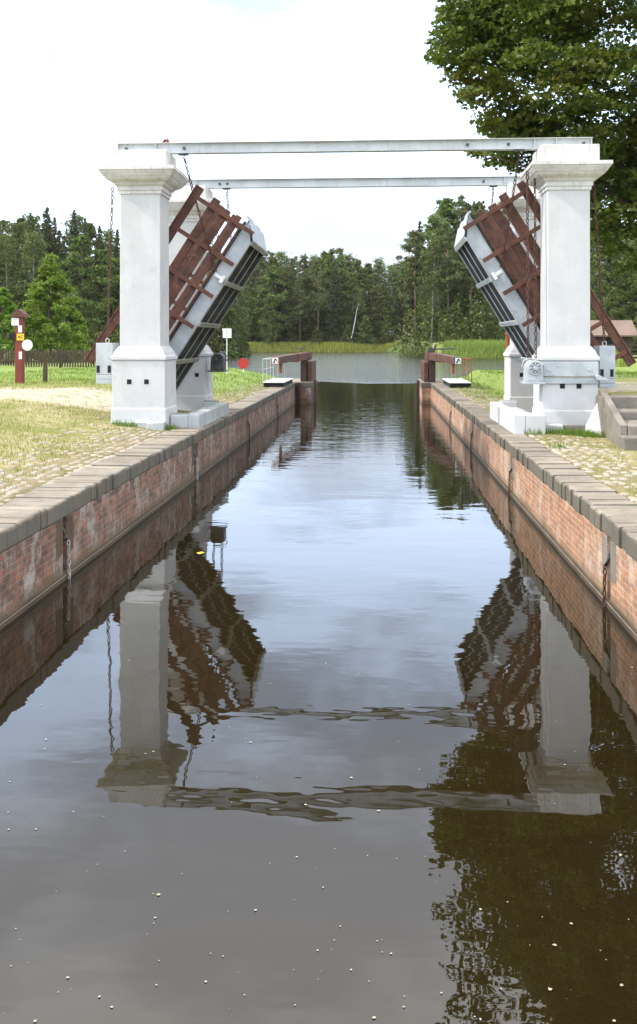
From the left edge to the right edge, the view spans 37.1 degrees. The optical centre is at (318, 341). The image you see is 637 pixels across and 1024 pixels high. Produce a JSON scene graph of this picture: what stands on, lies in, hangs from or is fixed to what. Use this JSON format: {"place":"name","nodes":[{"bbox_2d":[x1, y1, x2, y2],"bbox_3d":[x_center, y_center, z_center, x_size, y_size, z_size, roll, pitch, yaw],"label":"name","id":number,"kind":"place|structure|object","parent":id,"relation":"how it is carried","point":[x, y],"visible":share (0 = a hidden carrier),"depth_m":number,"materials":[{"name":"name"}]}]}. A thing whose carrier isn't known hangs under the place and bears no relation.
{"place":"outdoors","nodes":[
{"label":"outdoors","id":0,"kind":"place"},
{"bbox_2d":[0,352,636,1023],"bbox_3d":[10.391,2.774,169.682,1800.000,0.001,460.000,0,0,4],"label":"water","id":1,"kind":"structure","parent":0,"point":[374,528],"depth_m":6.39,"materials":[{"name":"black liquid"}]},
{"bbox_2d":[8,559,632,1021],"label":"floating specks","id":2,"kind":"object","parent":1,"relation":"on","point":[294,899],"visible":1,"depth_m":4.35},
{"bbox_2d":[0,339,636,506],"bbox_3d":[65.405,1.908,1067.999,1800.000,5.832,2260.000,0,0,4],"label":"ground","id":3,"kind":"structure","parent":0,"point":[625,386],"depth_m":20.00,"materials":[{"name":"green plant"}]},
{"bbox_2d":[0,232,26,336],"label":"birch tree","id":4,"kind":"object","parent":3,"relation":"on","point":[6,251],"visible":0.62,"depth_m":163.30,"materials":[{"name":"green plant"}]},
{"bbox_2d":[0,221,34,306],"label":"birch tree","id":5,"kind":"object","parent":3,"relation":"on","point":[16,232],"visible":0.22,"depth_m":172.23,"materials":[{"name":"green plant"}]},
{"bbox_2d":[0,287,37,363],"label":"young maple","id":6,"kind":"object","parent":3,"relation":"on","point":[9,306],"visible":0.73,"depth_m":59.53,"materials":[{"name":"green plant"}]},
{"bbox_2d":[9,309,32,383],"bbox_3d":[-9.557,0.212,30.642,0.775,2.516,0.400,0,0,4],"label":"red signpost","id":7,"kind":"object","parent":3,"relation":"on","point":[22,344],"visible":0.92,"depth_m":30.52,"materials":[{"name":"paint"}]},
{"bbox_2d":[8,231,53,336],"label":"birch tree","id":8,"kind":"object","parent":3,"relation":"on","point":[35,250],"visible":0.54,"depth_m":162.81,"materials":[{"name":"green plant"}]},
{"bbox_2d":[16,214,46,255],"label":"birch tree","id":9,"kind":"object","parent":3,"relation":"on","point":[35,221],"visible":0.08,"depth_m":186.06,"materials":[{"name":"green plant"}]},
{"bbox_2d":[37,207,56,252],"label":"spruce tree","id":10,"kind":"object","parent":3,"relation":"on","point":[46,212],"visible":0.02,"depth_m":182.64,"materials":[{"name":"green plant"}]},
{"bbox_2d":[0,348,94,367],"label":"picket fence","id":11,"kind":"object","parent":3,"relation":"on","point":[61,353],"visible":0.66,"depth_m":49.64,"materials":[{"name":"brown wood"}]},
{"bbox_2d":[7,252,89,360],"bbox_3d":[-17.469,-2.203,62.158,5.467,7.268,5.371,-1,-1,4],"label":"young maple","id":12,"kind":"object","parent":3,"relation":"on","point":[47,305],"visible":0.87,"depth_m":61.39,"materials":[{"name":"green plant"}]},
{"bbox_2d":[43,215,55,287],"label":"spruce tree","id":13,"kind":"object","parent":3,"relation":"on","point":[48,230],"visible":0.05,"depth_m":172.80,"materials":[{"name":"green plant"}]},
{"bbox_2d":[43,235,79,342],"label":"spruce tree","id":14,"kind":"object","parent":3,"relation":"on","point":[64,257],"visible":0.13,"depth_m":164.91,"materials":[{"name":"green plant"}]},
{"bbox_2d":[50,229,75,288],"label":"spruce tree","id":15,"kind":"object","parent":3,"relation":"on","point":[58,247],"visible":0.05,"depth_m":172.12,"materials":[{"name":"green plant"}]},
{"bbox_2d":[67,209,79,284],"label":"spruce tree","id":16,"kind":"object","parent":3,"relation":"on","point":[73,223],"visible":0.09,"depth_m":183.53,"materials":[{"name":"green plant"}]},
{"bbox_2d":[60,213,92,265],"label":"birch tree","id":17,"kind":"object","parent":3,"relation":"on","point":[79,218],"visible":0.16,"depth_m":184.88,"materials":[{"name":"green plant"}]},
{"bbox_2d":[50,235,106,339],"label":"broadleaf tree","id":18,"kind":"object","parent":3,"relation":"on","point":[72,260],"visible":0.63,"depth_m":160.57,"materials":[{"name":"green plant"}]},
{"bbox_2d":[73,218,93,299],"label":"spruce tree","id":19,"kind":"object","parent":3,"relation":"on","point":[84,232],"visible":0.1,"depth_m":177.26,"materials":[{"name":"green plant"}]},
{"bbox_2d":[71,222,107,285],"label":"broadleaf tree","id":20,"kind":"object","parent":3,"relation":"on","point":[91,230],"visible":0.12,"depth_m":182.49,"materials":[{"name":"green plant"}]},
{"bbox_2d":[68,248,119,340],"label":"broadleaf tree","id":21,"kind":"object","parent":3,"relation":"on","point":[104,259],"visible":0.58,"depth_m":160.69,"materials":[{"name":"green plant"}]},
{"bbox_2d":[87,226,111,323],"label":"spruce tree","id":22,"kind":"object","parent":3,"relation":"on","point":[98,243],"visible":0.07,"depth_m":173.55,"materials":[{"name":"green plant"}]},
{"bbox_2d":[83,330,119,354],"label":"shrub","id":23,"kind":"object","parent":3,"relation":"on","point":[116,338],"visible":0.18,"depth_m":67.12,"materials":[{"name":"green plant"}]},
{"bbox_2d":[92,228,119,271],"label":"birch tree","id":24,"kind":"object","parent":3,"relation":"on","point":[106,234],"visible":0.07,"depth_m":189.07,"materials":[{"name":"green plant"}]},
{"bbox_2d":[110,229,119,310],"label":"spruce tree","id":25,"kind":"object","parent":3,"relation":"on","point":[116,249],"visible":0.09,"depth_m":177.24,"materials":[{"name":"green plant"}]},
{"bbox_2d":[0,279,252,357],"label":"undergrowth","id":26,"kind":"object","parent":3,"relation":"on","point":[230,352],"visible":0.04,"depth_m":163.48,"materials":[{"name":"green plant"}]},
{"bbox_2d":[0,377,269,504],"bbox_3d":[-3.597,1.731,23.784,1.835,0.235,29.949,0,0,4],"label":"cobbled verge","id":27,"kind":"structure","parent":3,"relation":"on","point":[51,472],"depth_m":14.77,"materials":[{"name":"green plant"}]},
{"bbox_2d":[97,149,188,426],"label":"bridge pillar","id":28,"kind":"structure","parent":3,"relation":"on","point":[144,356],"depth_m":19.93,"materials":[{"name":"white paint"}]},
{"bbox_2d":[106,187,113,337],"bbox_3d":[-4.485,-1.696,20.422,0.168,3.261,0.064,0,0,4],"label":"counterweight chain","id":29,"kind":"object","parent":28,"relation":"hanging from","point":[111,226],"visible":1,"depth_m":20.41,"materials":[{"name":"metal"}]},
{"bbox_2d":[96,338,118,383],"bbox_3d":[-4.540,0.416,20.424,0.360,0.975,0.523,0,0,4],"label":"counterweight","id":30,"kind":"object","parent":29,"relation":"hanging from","point":[105,352],"visible":0.77,"depth_m":20.17,"materials":[{"name":"paint"}]},
{"bbox_2d":[116,137,592,155],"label":"overhead beam","id":31,"kind":"structure","parent":28,"relation":"on","point":[359,146],"depth_m":20.03,"materials":[{"name":"metal"}]},
{"bbox_2d":[182,155,216,271],"bbox_3d":[-2.596,-2.783,20.809,0.069,2.429,1.259,0,0,28],"label":"suspension chain","id":32,"kind":"object","parent":31,"relation":"hanging from","point":[199,212],"visible":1,"depth_m":20.77,"materials":[{"name":"metal"}]},
{"bbox_2d":[499,151,520,267],"bbox_3d":[4.111,-2.811,20.395,0.068,2.375,1.152,0,0,-9],"label":"suspension chain","id":33,"kind":"object","parent":31,"relation":"hanging from","point":[511,206],"visible":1,"depth_m":20.32,"materials":[{"name":"metal"}]},
{"bbox_2d":[146,420,165,430],"bbox_3d":[-3.349,1.788,19.588,0.389,0.294,0.321,0,0,4],"label":"footing stone","id":34,"kind":"object","parent":3,"relation":"on","point":[154,425],"visible":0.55,"depth_m":19.44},
{"bbox_2d":[0,379,316,629],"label":"canal wall","id":35,"kind":"structure","parent":3,"relation":"on","point":[94,510],"depth_m":12.87,"materials":[{"name":"brick"}]},
{"bbox_2d":[170,400,228,427],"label":"bridge plinth","id":36,"kind":"structure","parent":35,"relation":"on","point":[209,411],"depth_m":20.78,"materials":[{"name":"white concrete"}]},
{"bbox_2d":[85,184,266,390],"bbox_3d":[-3.270,-1.020,22.793,3.856,4.998,2.999,0,0,4],"label":"bridge leaf","id":37,"kind":"object","parent":36,"relation":"on","point":[242,254],"visible":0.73,"depth_m":21.44,"materials":[{"name":"paint"}]},
{"bbox_2d":[263,348,315,402],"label":"lock gate","id":38,"kind":"structure","parent":35,"relation":"attached to","point":[307,370],"depth_m":40.74,"materials":[{"name":"wood"}]},
{"bbox_2d":[169,186,213,410],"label":"bridge pillar","id":39,"kind":"structure","parent":3,"relation":"on","point":[194,391],"depth_m":24.44,"materials":[{"name":"white paint"}]},
{"bbox_2d":[207,351,227,371],"bbox_3d":[-2.571,0.518,24.498,0.513,0.533,0.590,0,0,4],"label":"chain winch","id":40,"kind":"object","parent":39,"relation":"attached to","point":[218,362],"visible":1,"depth_m":24.31,"materials":[{"name":"metal"}]},
{"bbox_2d":[185,176,521,189],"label":"overhead beam","id":41,"kind":"structure","parent":39,"relation":"on","point":[464,181],"depth_m":24.61,"materials":[{"name":"metal"}]},
{"bbox_2d":[207,260,239,355],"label":"broadleaf tree","id":42,"kind":"object","parent":3,"relation":"on","point":[230,312],"visible":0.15,"depth_m":166.16,"materials":[{"name":"green plant"}]},
{"bbox_2d":[222,278,252,356],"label":"birch tree","id":43,"kind":"object","parent":3,"relation":"on","point":[241,310],"visible":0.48,"depth_m":168.02,"materials":[{"name":"green plant"}]},
{"bbox_2d":[233,279,259,342],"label":"broadleaf tree","id":44,"kind":"object","parent":3,"relation":"on","point":[251,325],"visible":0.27,"depth_m":266.13,"materials":[{"name":"green plant"}]},
{"bbox_2d":[250,260,272,341],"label":"pine tree","id":45,"kind":"object","parent":3,"relation":"on","point":[261,266],"visible":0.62,"depth_m":269.80,"materials":[{"name":"green plant"}]},
{"bbox_2d":[257,297,279,344],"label":"broadleaf tree","id":46,"kind":"object","parent":3,"relation":"on","point":[267,311],"visible":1,"depth_m":257.38,"materials":[{"name":"green plant"}]},
{"bbox_2d":[250,256,292,340],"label":"broadleaf tree","id":47,"kind":"object","parent":3,"relation":"on","point":[272,260],"visible":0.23,"depth_m":276.98,"materials":[{"name":"green plant"}]},
{"bbox_2d":[245,265,301,342],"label":"broadleaf tree","id":48,"kind":"object","parent":3,"relation":"on","point":[273,274],"visible":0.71,"depth_m":265.67,"materials":[{"name":"green plant"}]},
{"bbox_2d":[266,250,291,303],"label":"birch tree","id":49,"kind":"object","parent":3,"relation":"on","point":[280,256],"visible":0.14,"depth_m":288.52,"materials":[{"name":"green plant"}]},
{"bbox_2d":[264,271,305,342],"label":"broadleaf tree","id":50,"kind":"object","parent":3,"relation":"on","point":[284,275],"visible":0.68,"depth_m":266.99,"materials":[{"name":"green plant"}]},
{"bbox_2d":[275,264,295,328],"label":"birch tree","id":51,"kind":"object","parent":3,"relation":"on","point":[285,269],"visible":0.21,"depth_m":274.80,"materials":[{"name":"green plant"}]},
{"bbox_2d":[291,273,310,343],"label":"pine tree","id":52,"kind":"object","parent":3,"relation":"on","point":[300,301],"visible":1,"depth_m":264.26,"materials":[{"name":"green plant"}]},
{"bbox_2d":[292,255,317,342],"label":"pine tree","id":53,"kind":"object","parent":3,"relation":"on","point":[301,265],"visible":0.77,"depth_m":275.12,"materials":[{"name":"green plant"}]},
{"bbox_2d":[307,258,328,339],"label":"pine tree","id":54,"kind":"object","parent":3,"relation":"on","point":[321,286],"visible":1,"depth_m":263.89,"materials":[{"name":"green plant"}]},
{"bbox_2d":[0,365,636,398],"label":"grass","id":55,"kind":"structure","parent":3,"relation":"on","point":[627,373],"depth_m":38.25,"materials":[{"name":"green plant"}]},
{"bbox_2d":[293,256,348,340],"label":"broadleaf tree","id":56,"kind":"object","parent":3,"relation":"on","point":[323,266],"visible":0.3,"depth_m":273.71,"materials":[{"name":"green plant"}]},
{"bbox_2d":[246,340,400,351],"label":"reeds","id":57,"kind":"object","parent":3,"relation":"on","point":[347,346],"visible":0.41,"depth_m":253.56,"materials":[{"name":"green plant"}]},
{"bbox_2d":[308,257,347,333],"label":"broadleaf tree","id":58,"kind":"object","parent":3,"relation":"on","point":[327,261],"visible":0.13,"depth_m":281.15,"materials":[{"name":"green plant"}]},
{"bbox_2d":[320,259,351,341],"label":"spruce tree","id":59,"kind":"object","parent":3,"relation":"on","point":[335,309],"visible":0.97,"depth_m":267.97,"materials":[{"name":"green plant"}]},
{"bbox_2d":[322,248,354,326],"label":"broadleaf tree","id":60,"kind":"object","parent":3,"relation":"on","point":[334,251],"visible":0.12,"depth_m":290.39,"materials":[{"name":"green plant"}]},
{"bbox_2d":[317,254,362,338],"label":"broadleaf tree","id":61,"kind":"object","parent":3,"relation":"on","point":[341,266],"visible":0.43,"depth_m":272.99,"materials":[{"name":"green plant"}]},
{"bbox_2d":[246,289,452,343],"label":"undergrowth","id":62,"kind":"object","parent":3,"relation":"on","point":[296,334],"visible":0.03,"depth_m":272.95,"materials":[{"name":"green plant"}]},
{"bbox_2d":[338,271,369,342],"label":"broadleaf tree","id":63,"kind":"object","parent":3,"relation":"on","point":[348,278],"visible":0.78,"depth_m":267.82,"materials":[{"name":"green plant"}]},
{"bbox_2d":[345,267,380,340],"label":"broadleaf tree","id":64,"kind":"object","parent":3,"relation":"on","point":[362,275],"visible":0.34,"depth_m":279.82,"materials":[{"name":"green plant"}]},
{"bbox_2d":[354,315,377,346],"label":"young tree","id":65,"kind":"object","parent":3,"relation":"on","point":[371,338],"visible":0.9,"depth_m":255.92,"materials":[{"name":"green plant"}]},
{"bbox_2d":[357,273,390,343],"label":"broadleaf tree","id":66,"kind":"object","parent":3,"relation":"on","point":[373,289],"visible":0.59,"depth_m":268.89,"materials":[{"name":"green plant"}]},
{"bbox_2d":[366,263,388,338],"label":"pine tree","id":67,"kind":"object","parent":3,"relation":"on","point":[378,267],"visible":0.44,"depth_m":276.64,"materials":[{"name":"green plant"}]},
{"bbox_2d":[368,284,401,343],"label":"broadleaf tree","id":68,"kind":"object","parent":3,"relation":"on","point":[384,291],"visible":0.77,"depth_m":264.62,"materials":[{"name":"green plant"}]},
{"bbox_2d":[378,315,397,345],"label":"young tree","id":69,"kind":"object","parent":3,"relation":"on","point":[386,323],"visible":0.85,"depth_m":255.57,"materials":[{"name":"green plant"}]},
{"bbox_2d":[379,265,398,333],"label":"birch tree","id":70,"kind":"object","parent":3,"relation":"on","point":[392,279],"visible":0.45,"depth_m":276.94,"materials":[{"name":"green plant"}]},
{"bbox_2d":[390,272,407,343],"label":"spruce tree","id":71,"kind":"object","parent":3,"relation":"on","point":[398,306],"visible":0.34,"depth_m":265.30,"materials":[{"name":"green plant"}]},
{"bbox_2d":[393,230,430,352],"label":"pine tree","id":72,"kind":"object","parent":3,"relation":"on","point":[411,242],"visible":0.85,"depth_m":182.62,"materials":[{"name":"green plant"}]},
{"bbox_2d":[392,221,436,344],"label":"spruce tree","id":73,"kind":"object","parent":3,"relation":"on","point":[410,302],"visible":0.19,"depth_m":191.55,"materials":[{"name":"green plant"}]},
{"bbox_2d":[414,239,450,344],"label":"birch tree","id":74,"kind":"object","parent":3,"relation":"on","point":[436,265],"visible":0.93,"depth_m":176.22,"materials":[{"name":"green plant"}]},
{"bbox_2d":[417,218,460,341],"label":"birch tree","id":75,"kind":"object","parent":3,"relation":"on","point":[442,247],"visible":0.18,"depth_m":184.43,"materials":[{"name":"green plant"}]},
{"bbox_2d":[399,197,486,331],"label":"broadleaf tree","id":76,"kind":"object","parent":3,"relation":"on","point":[446,208],"visible":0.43,"depth_m":184.17,"materials":[{"name":"green plant"}]},
{"bbox_2d":[428,220,465,335],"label":"pine tree","id":77,"kind":"object","parent":3,"relation":"on","point":[445,241],"visible":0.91,"depth_m":175.18,"materials":[{"name":"green plant"}]},
{"bbox_2d":[440,303,468,339],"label":"broadleaf tree","id":78,"kind":"object","parent":3,"relation":"on","point":[458,313],"visible":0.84,"depth_m":172.62,"materials":[{"name":"green plant"}]},
{"bbox_2d":[446,202,475,310],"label":"pine tree","id":79,"kind":"object","parent":3,"relation":"on","point":[467,207],"visible":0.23,"depth_m":186.54,"materials":[{"name":"green plant"}]},
{"bbox_2d":[453,194,469,328],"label":"pine tree","id":80,"kind":"object","parent":3,"relation":"on","point":[460,201],"visible":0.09,"depth_m":196.53,"materials":[{"name":"green plant"}]},
{"bbox_2d":[452,261,475,332],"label":"pine tree","id":81,"kind":"object","parent":3,"relation":"on","point":[468,279],"visible":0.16,"depth_m":177.13,"materials":[{"name":"green plant"}]},
{"bbox_2d":[456,200,486,335],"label":"broadleaf tree","id":82,"kind":"object","parent":3,"relation":"on","point":[477,206],"visible":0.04,"depth_m":198.28,"materials":[{"name":"green plant"}]},
{"bbox_2d":[440,339,504,357],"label":"reeds","id":83,"kind":"object","parent":3,"relation":"on","point":[486,346],"visible":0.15,"depth_m":159.56,"materials":[{"name":"green plant"}]},
{"bbox_2d":[474,300,497,340],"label":"broadleaf tree","id":84,"kind":"object","parent":3,"relation":"on","point":[490,310],"visible":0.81,"depth_m":170.15,"materials":[{"name":"green plant"}]},
{"bbox_2d":[392,280,636,356],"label":"undergrowth","id":85,"kind":"object","parent":3,"relation":"on","point":[420,351],"visible":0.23,"depth_m":173.59,"materials":[{"name":"green plant"}]},
{"bbox_2d":[490,400,545,434],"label":"bridge plinth","id":86,"kind":"structure","parent":3,"relation":"on","point":[510,416],"depth_m":18.99,"materials":[{"name":"white paint"}]},
{"bbox_2d":[496,183,540,412],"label":"bridge pillar","id":87,"kind":"structure","parent":3,"relation":"on","point":[518,391],"depth_m":23.93,"materials":[{"name":"white paint"}]},
{"bbox_2d":[454,180,635,366],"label":"bridge leaf","id":88,"kind":"object","parent":87,"relation":"attached to","point":[479,243],"visible":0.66,"depth_m":21.04,"materials":[{"name":"paint"}]},
{"bbox_2d":[417,379,636,640],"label":"canal wall","id":89,"kind":"structure","parent":3,"relation":"on","point":[584,522],"depth_m":12.56,"materials":[{"name":"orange brick"}]},
{"bbox_2d":[421,347,471,387],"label":"lock gate","id":90,"kind":"structure","parent":89,"relation":"attached to","point":[428,369],"depth_m":40.27,"materials":[{"name":"wood"}]},
{"bbox_2d":[423,0,636,275],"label":"maple tree","id":91,"kind":"object","parent":3,"relation":"on","point":[557,34],"visible":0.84,"depth_m":29.64,"materials":[{"name":"green plant"}]},
{"bbox_2d":[455,385,636,503],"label":"cobbled verge","id":92,"kind":"structure","parent":3,"relation":"on","point":[592,451],"depth_m":15.03,"materials":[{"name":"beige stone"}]},
{"bbox_2d":[520,144,612,433],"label":"bridge pillar","id":93,"kind":"structure","parent":3,"relation":"on","point":[566,176],"depth_m":19.39,"materials":[{"name":"white paint"}]},
{"bbox_2d":[526,170,529,357],"bbox_3d":[4.301,-1.593,19.508,0.064,3.886,0.280,0,0,8],"label":"winch chain","id":94,"kind":"object","parent":93,"relation":"hanging from","point":[527,298],"visible":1,"depth_m":19.50,"materials":[{"name":"metal"}]},
{"bbox_2d":[533,177,536,357],"bbox_3d":[4.476,-1.592,19.590,0.065,3.890,0.198,0,0,4],"label":"winch chain","id":95,"kind":"object","parent":93,"relation":"hanging from","point":[535,278],"visible":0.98,"depth_m":19.58,"materials":[{"name":"metal"}]},
{"bbox_2d":[520,358,609,383],"bbox_3d":[5.012,0.598,19.325,1.787,0.532,0.590,0,0,4],"label":"chain winch","id":96,"kind":"object","parent":93,"relation":"attached to","point":[536,372],"visible":1,"depth_m":19.22,"materials":[{"name":"paint"}]},
{"bbox_2d":[592,182,605,341],"bbox_3d":[5.854,-1.654,19.789,0.274,3.346,0.064,0,0,4],"label":"counterweight chain","id":97,"kind":"object","parent":93,"relation":"hanging from","point":[599,269],"visible":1,"depth_m":19.78,"materials":[{"name":"metal"}]},
{"bbox_2d":[594,341,614,387],"bbox_3d":[5.960,0.476,19.781,0.320,0.975,0.523,0,0,4],"label":"counterweight","id":98,"kind":"object","parent":97,"relation":"hanging from","point":[605,354],"visible":0.86,"depth_m":19.52,"materials":[{"name":"paint"}]},
{"bbox_2d":[590,247,616,315],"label":"broadleaf tree","id":99,"kind":"object","parent":3,"relation":"on","point":[593,263],"visible":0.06,"depth_m":114.63,"materials":[{"name":"green plant"}]},
{"bbox_2d":[593,290,630,319],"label":"broadleaf tree","id":100,"kind":"object","parent":3,"relation":"on","point":[613,300],"visible":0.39,"depth_m":105.12,"materials":[{"name":"green plant"}]},
{"bbox_2d":[590,242,636,323],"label":"broadleaf tree","id":101,"kind":"object","parent":3,"relation":"on","point":[612,261],"visible":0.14,"depth_m":120.07,"materials":[{"name":"green plant"}]},
{"bbox_2d":[590,320,636,353],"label":"wooden shed","id":102,"kind":"structure","parent":3,"relation":"on","point":[626,330],"depth_m":79.31,"materials":[{"name":"brown wood"}]},
{"bbox_2d":[596,391,636,450],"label":"concrete steps","id":103,"kind":"structure","parent":3,"relation":"on","point":[618,418],"depth_m":17.79,"materials":[{"name":"beige concrete"}]},
{"bbox_2d":[605,240,636,337],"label":"broadleaf tree","id":104,"kind":"object","parent":3,"relation":"on","point":[633,293],"visible":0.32,"depth_m":119.74,"materials":[{"name":"green plant"}]},
{"bbox_2d":[0,0,636,337],"label":"sky","id":105,"kind":"structure","parent":0,"point":[79,79],"materials":[{"name":"white"}]},
{"bbox_2d":[111,417,605,448],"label":"grass","id":106,"kind":"structure","parent":0,"point":[574,432],"depth_m":18.64,"materials":[{"name":"green plant"}]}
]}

